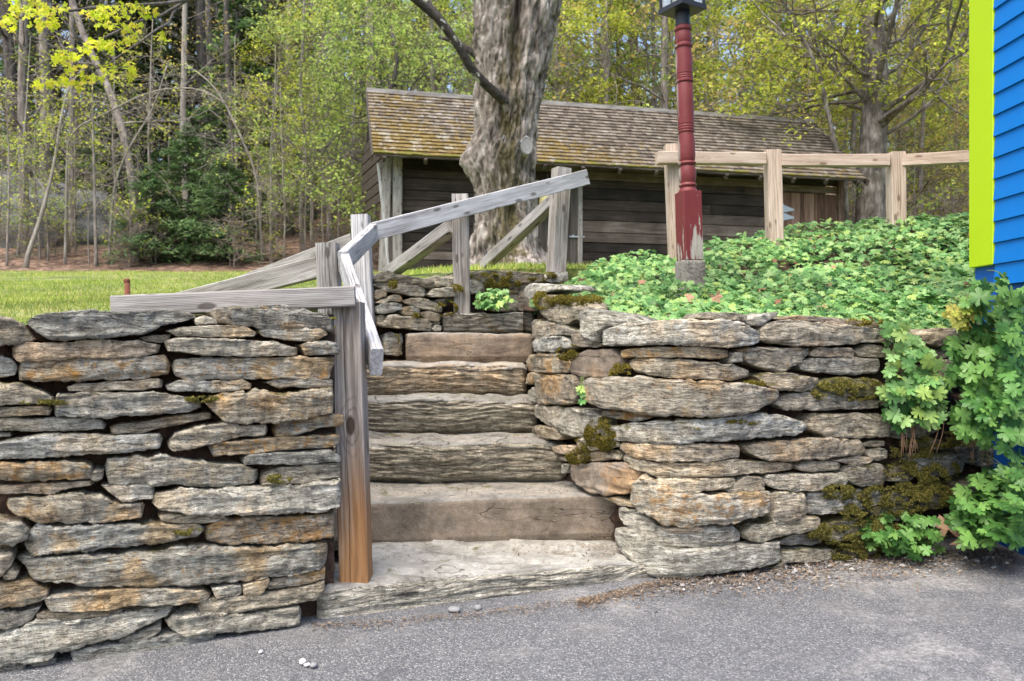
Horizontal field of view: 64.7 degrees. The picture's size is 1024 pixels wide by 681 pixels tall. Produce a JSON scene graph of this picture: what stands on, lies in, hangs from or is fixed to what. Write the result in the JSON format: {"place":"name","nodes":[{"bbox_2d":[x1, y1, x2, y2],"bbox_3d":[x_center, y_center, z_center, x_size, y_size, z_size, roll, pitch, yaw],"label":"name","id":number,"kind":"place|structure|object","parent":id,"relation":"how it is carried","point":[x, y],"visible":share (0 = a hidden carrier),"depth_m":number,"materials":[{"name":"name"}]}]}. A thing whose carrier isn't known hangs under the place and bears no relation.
{"place":"outdoors","nodes":[
{"label":"outdoors","id":0,"kind":"place"},
{"bbox_2d":[0,267,595,432],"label":"lawn","id":1,"kind":"structure","parent":0,"point":[572,273],"depth_m":5.62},
{"bbox_2d":[0,0,562,265],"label":"maple tree","id":2,"kind":"object","parent":1,"relation":"on","point":[510,52],"visible":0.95,"depth_m":10.17,"materials":[{"name":"grey plant"}]},
{"bbox_2d":[0,260,644,324],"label":"grass","id":3,"kind":"structure","parent":1,"relation":"on","point":[53,299],"depth_m":5.33,"materials":[{"name":"plant"}]},
{"bbox_2d":[373,269,567,392],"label":"stone wall","id":4,"kind":"structure","parent":1,"relation":"on","point":[405,305],"depth_m":4.36,"materials":[{"name":"stone"}]},
{"bbox_2d":[361,87,869,272],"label":"wooden shed","id":5,"kind":"structure","parent":1,"relation":"on","point":[417,142],"depth_m":16.39,"materials":[{"name":"wood"}]},
{"bbox_2d":[538,188,584,263],"bbox_3d":[0.974,-2.095,15.992,0.958,2.050,0.084,0,0,-13],"label":"door","id":6,"kind":"structure","parent":5,"relation":"in","point":[572,247],"depth_m":16.05,"materials":[{"name":"brown wood"}]},
{"bbox_2d":[783,192,835,236],"bbox_3d":[6.355,-2.105,17.294,1.305,2.070,0.056,0,0,-13],"label":"door","id":7,"kind":"structure","parent":5,"relation":"in","point":[797,207],"depth_m":17.28,"materials":[{"name":"red wood"}]},
{"bbox_2d":[523,224,968,391],"bbox_3d":[2.024,-0.234,5.754,3.763,1.066,6.283,0,0,37],"label":"planting bed","id":8,"kind":"object","parent":1,"relation":"on","point":[786,267],"visible":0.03,"depth_m":4.72,"materials":[{"name":"soil"}]},
{"bbox_2d":[658,0,706,296],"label":"lamp post","id":9,"kind":"object","parent":8,"relation":"on","point":[689,264],"visible":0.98,"depth_m":4.02,"materials":[{"name":"red paint"}]},
{"bbox_2d":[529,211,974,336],"bbox_3d":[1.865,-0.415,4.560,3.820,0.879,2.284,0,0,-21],"label":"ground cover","id":10,"kind":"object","parent":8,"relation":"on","point":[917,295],"visible":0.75,"depth_m":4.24,"materials":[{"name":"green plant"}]},
{"bbox_2d":[655,143,968,257],"bbox_3d":[1.968,-0.882,5.196,2.097,0.780,0.362,0,0,5],"label":"wooden fence","id":11,"kind":"object","parent":1,"relation":"on","point":[773,162],"visible":0.72,"depth_m":5.23,"materials":[{"name":"brown wood"}]},
{"bbox_2d":[0,166,968,271],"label":"forest floor","id":12,"kind":"structure","parent":0,"point":[54,263],"depth_m":19.80,"materials":[{"name":"brown soil"}]},
{"bbox_2d":[0,86,71,258],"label":"sapling","id":13,"kind":"object","parent":12,"relation":"on","point":[35,198],"visible":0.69,"depth_m":19.57,"materials":[{"name":"green plant"}]},
{"bbox_2d":[0,171,77,248],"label":"rock ledge","id":14,"kind":"object","parent":12,"relation":"on","point":[14,238],"visible":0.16,"depth_m":22.65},
{"bbox_2d":[0,78,83,265],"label":"sapling","id":15,"kind":"object","parent":12,"relation":"on","point":[7,232],"visible":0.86,"depth_m":18.81,"materials":[{"name":"green plant"}]},
{"bbox_2d":[0,1,87,189],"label":"conifer","id":16,"kind":"object","parent":12,"relation":"on","point":[33,61],"visible":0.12,"depth_m":25.86,"materials":[{"name":"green plant"}]},
{"bbox_2d":[0,36,90,254],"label":"sapling","id":17,"kind":"object","parent":12,"relation":"on","point":[37,116],"visible":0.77,"depth_m":21.12,"materials":[{"name":"green plant"}]},
{"bbox_2d":[0,0,96,252],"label":"bare tree","id":18,"kind":"object","parent":12,"relation":"on","point":[21,88],"visible":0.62,"depth_m":21.84,"materials":[{"name":"grey plant"}]},
{"bbox_2d":[0,120,101,264],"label":"sapling","id":19,"kind":"object","parent":12,"relation":"on","point":[46,218],"visible":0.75,"depth_m":19.29,"materials":[{"name":"green plant"}]},
{"bbox_2d":[0,0,102,178],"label":"conifer","id":20,"kind":"object","parent":12,"relation":"on","point":[59,95],"visible":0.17,"depth_m":28.52,"materials":[{"name":"plant"}]},
{"bbox_2d":[0,0,117,201],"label":"woodland tree","id":21,"kind":"object","parent":12,"relation":"on","point":[7,37],"visible":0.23,"depth_m":24.60,"materials":[{"name":"green plant"}]},
{"bbox_2d":[4,77,113,251],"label":"sapling","id":22,"kind":"object","parent":12,"relation":"on","point":[64,157],"visible":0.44,"depth_m":20.80,"materials":[{"name":"green plant"}]},
{"bbox_2d":[0,52,125,267],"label":"sapling","id":23,"kind":"object","parent":12,"relation":"on","point":[26,264],"visible":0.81,"depth_m":18.35,"materials":[{"name":"green plant"}]},
{"bbox_2d":[1,0,143,187],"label":"woodland tree","id":24,"kind":"object","parent":12,"relation":"on","point":[48,77],"visible":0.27,"depth_m":24.17,"materials":[{"name":"grey plant"}]},
{"bbox_2d":[0,0,176,247],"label":"bare tree","id":25,"kind":"object","parent":12,"relation":"on","point":[71,212],"visible":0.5,"depth_m":22.69,"materials":[{"name":"grey plant"}]},
{"bbox_2d":[28,66,149,266],"bbox_3d":[-9.515,-3.876,18.759,2.385,4.923,2.624,0,0,0],"label":"sapling","id":26,"kind":"object","parent":12,"relation":"on","point":[96,263],"visible":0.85,"depth_m":18.66,"materials":[{"name":"green plant"}]},
{"bbox_2d":[46,155,138,264],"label":"sapling","id":27,"kind":"object","parent":12,"relation":"on","point":[82,232],"visible":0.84,"depth_m":19.04,"materials":[{"name":"green plant"}]},
{"bbox_2d":[61,190,127,244],"bbox_3d":[-13.191,-3.536,24.313,3.249,1.951,2.087,0,0,0],"label":"rock ledge","id":28,"kind":"object","parent":12,"relation":"on","point":[81,221],"visible":0.08,"depth_m":23.55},
{"bbox_2d":[47,39,150,254],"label":"sapling","id":29,"kind":"object","parent":12,"relation":"on","point":[99,142],"visible":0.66,"depth_m":20.36,"materials":[{"name":"green plant"}]},
{"bbox_2d":[65,0,171,214],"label":"conifer","id":30,"kind":"object","parent":12,"relation":"on","point":[117,88],"visible":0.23,"depth_m":27.15,"materials":[{"name":"green plant"}]},
{"bbox_2d":[9,0,229,261],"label":"bare tree","id":31,"kind":"object","parent":12,"relation":"on","point":[120,122],"visible":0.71,"depth_m":19.72,"materials":[{"name":"grey plant"}]},
{"bbox_2d":[40,62,209,263],"bbox_3d":[-9.209,-4.073,19.088,3.892,5.138,2.515,0,0,-22],"label":"sapling","id":32,"kind":"object","parent":12,"relation":"on","point":[120,167],"visible":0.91,"depth_m":19.21,"materials":[{"name":"green plant"}]},
{"bbox_2d":[92,192,160,267],"bbox_3d":[-8.662,-2.371,18.415,1.376,2.034,1.662,0,0,-10],"label":"shrub","id":33,"kind":"object","parent":12,"relation":"on","point":[133,210],"visible":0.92,"depth_m":18.31,"materials":[{"name":"green plant"}]},
{"bbox_2d":[36,76,225,263],"bbox_3d":[-9.087,-3.798,18.472,4.384,4.572,2.900,0,0,28],"label":"sapling","id":34,"kind":"object","parent":12,"relation":"on","point":[66,187],"visible":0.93,"depth_m":18.97,"materials":[{"name":"green plant"}]},
{"bbox_2d":[75,0,199,221],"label":"conifer","id":35,"kind":"object","parent":12,"relation":"on","point":[155,154],"visible":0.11,"depth_m":30.50,"materials":[{"name":"green plant"}]},
{"bbox_2d":[74,0,202,232],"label":"conifer","id":36,"kind":"object","parent":12,"relation":"on","point":[116,38],"visible":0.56,"depth_m":25.96,"materials":[{"name":"plant"}]},
{"bbox_2d":[82,19,218,238],"bbox_3d":[-9.759,-5.696,22.431,3.806,6.735,2.867,2,-1,-21],"label":"sapling","id":37,"kind":"object","parent":12,"relation":"on","point":[161,128],"visible":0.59,"depth_m":22.58,"materials":[{"name":"green plant"}]},
{"bbox_2d":[98,161,210,265],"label":"hemlock","id":38,"kind":"object","parent":12,"relation":"on","point":[159,207],"visible":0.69,"depth_m":19.00,"materials":[{"name":"green plant"}]},
{"bbox_2d":[98,123,256,265],"bbox_3d":[-8.107,-3.497,19.732,3.470,3.757,3.130,0,0,0],"label":"hemlock","id":39,"kind":"object","parent":12,"relation":"on","point":[189,159],"visible":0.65,"depth_m":19.69,"materials":[{"name":"green plant"}]},
{"bbox_2d":[103,0,252,239],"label":"birch tree","id":40,"kind":"object","parent":12,"relation":"on","point":[183,50],"visible":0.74,"depth_m":21.86,"materials":[{"name":"green plant"}]},
{"bbox_2d":[136,0,233,218],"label":"conifer","id":41,"kind":"object","parent":12,"relation":"on","point":[179,18],"visible":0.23,"depth_m":30.24,"materials":[{"name":"plant"}]},
{"bbox_2d":[138,0,268,154],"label":"woodland tree","id":42,"kind":"object","parent":12,"relation":"on","point":[207,20],"visible":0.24,"depth_m":29.30,"materials":[{"name":"grey plant"}]},
{"bbox_2d":[135,0,282,230],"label":"woodland tree","id":43,"kind":"object","parent":12,"relation":"on","point":[201,54],"visible":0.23,"depth_m":27.39,"materials":[{"name":"green plant"}]},
{"bbox_2d":[145,0,296,241],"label":"bare tree","id":44,"kind":"object","parent":12,"relation":"on","point":[228,67],"visible":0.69,"depth_m":24.29,"materials":[{"name":"green plant"}]},
{"bbox_2d":[166,152,288,264],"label":"hemlock","id":45,"kind":"object","parent":12,"relation":"on","point":[231,171],"visible":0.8,"depth_m":19.16,"materials":[{"name":"green plant"}]},
{"bbox_2d":[151,55,313,260],"bbox_3d":[-6.630,-4.344,19.604,3.896,5.445,2.508,0,0,21],"label":"sapling","id":46,"kind":"object","parent":12,"relation":"on","point":[256,180],"visible":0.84,"depth_m":19.47,"materials":[{"name":"green plant"}]},
{"bbox_2d":[172,0,320,238],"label":"conifer","id":47,"kind":"object","parent":12,"relation":"on","point":[237,21],"visible":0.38,"depth_m":25.74,"materials":[{"name":"green plant"}]},
{"bbox_2d":[192,38,309,242],"bbox_3d":[-7.936,-5.870,24.162,3.520,6.660,2.652,0,0,-23],"label":"sapling","id":48,"kind":"object","parent":12,"relation":"on","point":[235,115],"visible":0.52,"depth_m":24.29,"materials":[{"name":"green plant"}]},
{"bbox_2d":[209,206,295,266],"bbox_3d":[-6.039,-2.265,18.471,1.851,1.772,1.419,0,0,20],"label":"shrub","id":49,"kind":"object","parent":12,"relation":"on","point":[233,245],"visible":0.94,"depth_m":18.52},
{"bbox_2d":[222,0,283,236],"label":"conifer","id":50,"kind":"object","parent":12,"relation":"on","point":[264,46],"visible":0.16,"depth_m":26.52,"materials":[{"name":"plant"}]},
{"bbox_2d":[205,45,307,261],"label":"sapling","id":51,"kind":"object","parent":12,"relation":"on","point":[276,130],"visible":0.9,"depth_m":19.37,"materials":[{"name":"green plant"}]},
{"bbox_2d":[203,0,327,238],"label":"leafy tree","id":52,"kind":"object","parent":12,"relation":"on","point":[278,65],"visible":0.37,"depth_m":24.98,"materials":[{"name":"green plant"}]},
{"bbox_2d":[229,73,306,255],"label":"sapling","id":53,"kind":"object","parent":12,"relation":"on","point":[260,79],"visible":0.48,"depth_m":20.60,"materials":[{"name":"green plant"}]},
{"bbox_2d":[161,0,393,251],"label":"leafy tree","id":54,"kind":"object","parent":12,"relation":"on","point":[302,29],"visible":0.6,"depth_m":20.05,"materials":[{"name":"green plant"}]},
{"bbox_2d":[243,83,337,258],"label":"sapling","id":55,"kind":"object","parent":12,"relation":"on","point":[283,168],"visible":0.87,"depth_m":19.30,"materials":[{"name":"green plant"}]},
{"bbox_2d":[241,94,344,260],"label":"sapling","id":56,"kind":"object","parent":12,"relation":"on","point":[272,165],"visible":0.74,"depth_m":19.33,"materials":[{"name":"green plant"}]},
{"bbox_2d":[224,0,367,235],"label":"woodland tree","id":57,"kind":"object","parent":12,"relation":"on","point":[290,232],"visible":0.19,"depth_m":26.28,"materials":[{"name":"green plant"}]},
{"bbox_2d":[222,0,397,241],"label":"leafy tree","id":58,"kind":"object","parent":12,"relation":"on","point":[328,229],"visible":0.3,"depth_m":23.99,"materials":[{"name":"green plant"}]},
{"bbox_2d":[298,70,377,215],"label":"sapling","id":59,"kind":"object","parent":12,"relation":"on","point":[354,107],"visible":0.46,"depth_m":19.38,"materials":[{"name":"green plant"}]},
{"bbox_2d":[262,0,424,207],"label":"leafy tree","id":60,"kind":"object","parent":12,"relation":"on","point":[355,80],"visible":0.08,"depth_m":34.03,"materials":[{"name":"green plant"}]},
{"bbox_2d":[248,0,474,228],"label":"leafy tree","id":61,"kind":"object","parent":12,"relation":"on","point":[434,56],"visible":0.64,"depth_m":18.18,"materials":[{"name":"green plant"}]},
{"bbox_2d":[296,0,439,243],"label":"leafy tree","id":62,"kind":"object","parent":12,"relation":"on","point":[371,56],"visible":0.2,"depth_m":22.14,"materials":[{"name":"green plant"}]},
{"bbox_2d":[343,0,474,215],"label":"leafy tree","id":63,"kind":"object","parent":12,"relation":"on","point":[432,26],"visible":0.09,"depth_m":24.97,"materials":[{"name":"green plant"}]},
{"bbox_2d":[362,0,472,128],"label":"leafy tree","id":64,"kind":"object","parent":12,"relation":"on","point":[442,8],"visible":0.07,"depth_m":27.21,"materials":[{"name":"green plant"}]},
{"bbox_2d":[417,0,571,99],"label":"leafy tree","id":65,"kind":"object","parent":12,"relation":"on","point":[462,35],"visible":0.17,"depth_m":23.14,"materials":[{"name":"green plant"}]},
{"bbox_2d":[456,0,619,103],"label":"leafy tree","id":66,"kind":"object","parent":12,"relation":"on","point":[558,47],"visible":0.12,"depth_m":23.67,"materials":[{"name":"green plant"}]},
{"bbox_2d":[461,0,701,110],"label":"leafy tree","id":67,"kind":"object","parent":12,"relation":"on","point":[583,10],"visible":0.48,"depth_m":22.52,"materials":[{"name":"green plant"}]},
{"bbox_2d":[545,0,694,108],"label":"leafy tree","id":68,"kind":"object","parent":12,"relation":"on","point":[584,56],"visible":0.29,"depth_m":22.76,"materials":[{"name":"green plant"}]},
{"bbox_2d":[582,0,767,112],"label":"leafy tree","id":69,"kind":"object","parent":12,"relation":"on","point":[652,20],"visible":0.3,"depth_m":23.46,"materials":[{"name":"green plant"}]},
{"bbox_2d":[550,0,807,117],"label":"leafy tree","id":70,"kind":"object","parent":12,"relation":"on","point":[663,92],"visible":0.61,"depth_m":21.44,"materials":[{"name":"green plant"}]},
{"bbox_2d":[593,0,786,113],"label":"leafy tree","id":71,"kind":"object","parent":12,"relation":"on","point":[706,20],"visible":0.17,"depth_m":25.04,"materials":[{"name":"green plant"}]},
{"bbox_2d":[640,0,806,113],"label":"leafy tree","id":72,"kind":"object","parent":12,"relation":"on","point":[708,28],"visible":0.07,"depth_m":32.59,"materials":[{"name":"green plant"}]},
{"bbox_2d":[668,0,841,149],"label":"leafy tree","id":73,"kind":"object","parent":12,"relation":"on","point":[784,24],"visible":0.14,"depth_m":25.75,"materials":[{"name":"green plant"}]},
{"bbox_2d":[693,0,861,118],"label":"leafy tree","id":74,"kind":"object","parent":12,"relation":"on","point":[758,20],"visible":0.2,"depth_m":25.53,"materials":[{"name":"green plant"}]},
{"bbox_2d":[741,0,905,151],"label":"leafy tree","id":75,"kind":"object","parent":12,"relation":"on","point":[809,41],"visible":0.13,"depth_m":25.24,"materials":[{"name":"green plant"}]},
{"bbox_2d":[693,0,967,226],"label":"maple tree","id":76,"kind":"object","parent":12,"relation":"on","point":[823,82],"visible":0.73,"depth_m":17.82,"materials":[{"name":"green plant"}]},
{"bbox_2d":[696,0,968,227],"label":"maple tree","id":77,"kind":"object","parent":12,"relation":"on","point":[876,120],"visible":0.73,"depth_m":18.02,"materials":[{"name":"green plant"}]},
{"bbox_2d":[761,0,968,203],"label":"leafy tree","id":78,"kind":"object","parent":12,"relation":"on","point":[801,50],"visible":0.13,"depth_m":24.10,"materials":[{"name":"green plant"}]},
{"bbox_2d":[794,0,948,226],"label":"leafy tree","id":79,"kind":"object","parent":12,"relation":"on","point":[853,131],"visible":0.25,"depth_m":20.62,"materials":[{"name":"green plant"}]},
{"bbox_2d":[814,0,968,214],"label":"leafy tree","id":80,"kind":"object","parent":12,"relation":"on","point":[965,11],"visible":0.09,"depth_m":26.68,"materials":[{"name":"green plant"}]},
{"bbox_2d":[827,1,968,218],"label":"leafy tree","id":81,"kind":"object","parent":12,"relation":"on","point":[894,57],"visible":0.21,"depth_m":21.12,"materials":[{"name":"green plant"}]},
{"bbox_2d":[830,0,968,218],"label":"leafy tree","id":82,"kind":"object","parent":12,"relation":"on","point":[887,5],"visible":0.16,"depth_m":25.77,"materials":[{"name":"green plant"}]},
{"bbox_2d":[850,3,968,214],"bbox_3d":[14.429,-8.311,25.267,7.195,10.938,6.783,0,0,-39],"label":"leafy tree","id":83,"kind":"object","parent":12,"relation":"on","point":[938,115],"visible":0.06,"depth_m":25.67,"materials":[{"name":"green plant"}]},
{"bbox_2d":[856,0,968,218],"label":"leafy tree","id":84,"kind":"object","parent":12,"relation":"on","point":[920,177],"visible":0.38,"depth_m":20.53,"materials":[{"name":"green plant"}]},
{"bbox_2d":[885,178,964,220],"bbox_3d":[9.781,-2.558,18.904,1.921,2.534,1.580,0,0,27],"label":"shrub","id":85,"kind":"object","parent":12,"relation":"on","point":[943,201],"visible":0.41,"depth_m":18.83,"materials":[{"name":"green plant"}]},
{"bbox_2d":[887,18,968,216],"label":"leafy tree","id":86,"kind":"object","parent":12,"relation":"on","point":[955,117],"visible":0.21,"depth_m":22.11,"materials":[{"name":"green plant"}]},
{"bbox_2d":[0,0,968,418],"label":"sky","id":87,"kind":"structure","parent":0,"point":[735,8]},
{"bbox_2d":[0,537,1023,680],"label":"road","id":88,"kind":"structure","parent":0,"point":[946,628],"depth_m":2.25,"materials":[{"name":"asphalt"}]},
{"bbox_2d":[0,304,343,672],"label":"stone wall","id":89,"kind":"structure","parent":88,"relation":"on","point":[169,478],"depth_m":2.19,"materials":[{"name":"stone"}]},
{"bbox_2d":[317,539,651,618],"bbox_3d":[0.010,0.798,2.770,1.220,0.123,0.732,0,0,0],"label":"stone step","id":90,"kind":"object","parent":88,"relation":"on","point":[409,581],"visible":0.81,"depth_m":2.69,"materials":[{"name":"stone"}]},
{"bbox_2d":[110,166,589,582],"bbox_3d":[-0.620,-0.156,3.993,2.189,1.834,3.294,0,0,0],"label":"wooden handrail","id":91,"kind":"object","parent":90,"relation":"on","point":[349,304],"visible":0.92,"depth_m":3.45,"materials":[{"name":"grey wood"}]},
{"bbox_2d":[333,480,615,549],"bbox_3d":[-0.185,0.682,3.204,1.230,0.195,0.498,0,0,0],"label":"stone step","id":92,"kind":"object","parent":90,"relation":"on","point":[574,512],"visible":0.7,"depth_m":3.06,"materials":[{"name":"stone"}]},
{"bbox_2d":[333,430,566,483],"bbox_3d":[-0.285,0.508,3.582,1.030,0.204,0.505,0,0,0],"label":"stone step","id":93,"kind":"object","parent":92,"relation":"on","point":[494,456],"visible":0.71,"depth_m":3.36,"materials":[{"name":"stone"}]},
{"bbox_2d":[368,392,536,434],"bbox_3d":[-0.343,0.345,3.888,0.915,0.190,0.511,0,0,0],"label":"stone step","id":94,"kind":"object","parent":93,"relation":"on","point":[445,413],"visible":0.67,"depth_m":3.66,"materials":[{"name":"stone"}]},
{"bbox_2d":[367,360,526,394],"bbox_3d":[-0.364,0.190,4.149,0.872,0.180,0.475,0,0,0],"label":"stone step","id":95,"kind":"object","parent":94,"relation":"on","point":[404,377],"visible":0.72,"depth_m":3.94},
{"bbox_2d":[405,332,534,362],"bbox_3d":[-0.219,0.035,4.407,0.673,0.159,0.448,0,0,0],"label":"stone step","id":96,"kind":"object","parent":95,"relation":"on","point":[427,347],"visible":0.96,"depth_m":4.19,"materials":[{"name":"stone"}]},
{"bbox_2d":[441,311,534,333],"bbox_3d":[-0.128,-0.097,4.673,0.515,0.134,0.566,0,0,0],"label":"stone step","id":97,"kind":"object","parent":96,"relation":"on","point":[496,323],"visible":0.93,"depth_m":4.41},
{"bbox_2d":[473,288,517,311],"bbox_3d":[-0.092,-0.222,4.419,0.251,0.137,0.248,0,0,0],"label":"geranium","id":98,"kind":"object","parent":97,"relation":"on","point":[494,300],"visible":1,"depth_m":4.38,"materials":[{"name":"green plant"}]},
{"bbox_2d":[311,360,1016,631],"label":"leaf litter","id":99,"kind":"object","parent":88,"relation":"on","point":[584,600],"visible":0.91,"depth_m":2.81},
{"bbox_2d":[524,283,993,578],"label":"stone wall","id":100,"kind":"structure","parent":88,"relation":"on","point":[701,443],"depth_m":2.96,"materials":[{"name":"stone"}]},
{"bbox_2d":[578,232,987,468],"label":"dead leaves","id":101,"kind":"object","parent":100,"relation":"on","point":[714,297],"depth_m":3.21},
{"bbox_2d":[857,511,947,560],"bbox_3d":[1.504,0.757,3.055,0.411,0.208,0.303,0,0,0],"label":"geranium","id":102,"kind":"object","parent":100,"relation":"attached to","point":[894,542],"visible":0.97,"depth_m":3.01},
{"bbox_2d":[876,317,949,434],"bbox_3d":[1.526,0.134,3.078,0.306,0.451,0.181,0,0,0],"label":"geranium","id":103,"kind":"object","parent":100,"relation":"attached to","point":[914,386],"visible":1,"depth_m":3.05,"materials":[{"name":"green plant"}]},
{"bbox_2d":[941,270,1023,494],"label":"geranium","id":104,"kind":"object","parent":100,"relation":"on","point":[995,380],"visible":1,"depth_m":2.96,"materials":[{"name":"plant"}]},
{"bbox_2d":[941,294,982,331],"bbox_3d":[1.674,-0.105,3.022,0.136,0.146,0.123,0,0,0],"label":"geranium","id":105,"kind":"object","parent":104,"relation":"attached to","point":[958,317],"visible":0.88,"depth_m":2.99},
{"bbox_2d":[650,549,1012,612],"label":"gravel","id":106,"kind":"structure","parent":88,"relation":"on","point":[793,572],"depth_m":2.91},
{"bbox_2d":[942,462,1023,551],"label":"geranium","id":107,"kind":"object","parent":88,"relation":"on","point":[982,517],"visible":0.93,"depth_m":2.90,"materials":[{"name":"plant"}]},
{"bbox_2d":[969,0,1023,554],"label":"clapboard building","id":108,"kind":"structure","parent":88,"relation":"on","point":[996,135],"depth_m":3.28,"materials":[{"name":"blue paint"}]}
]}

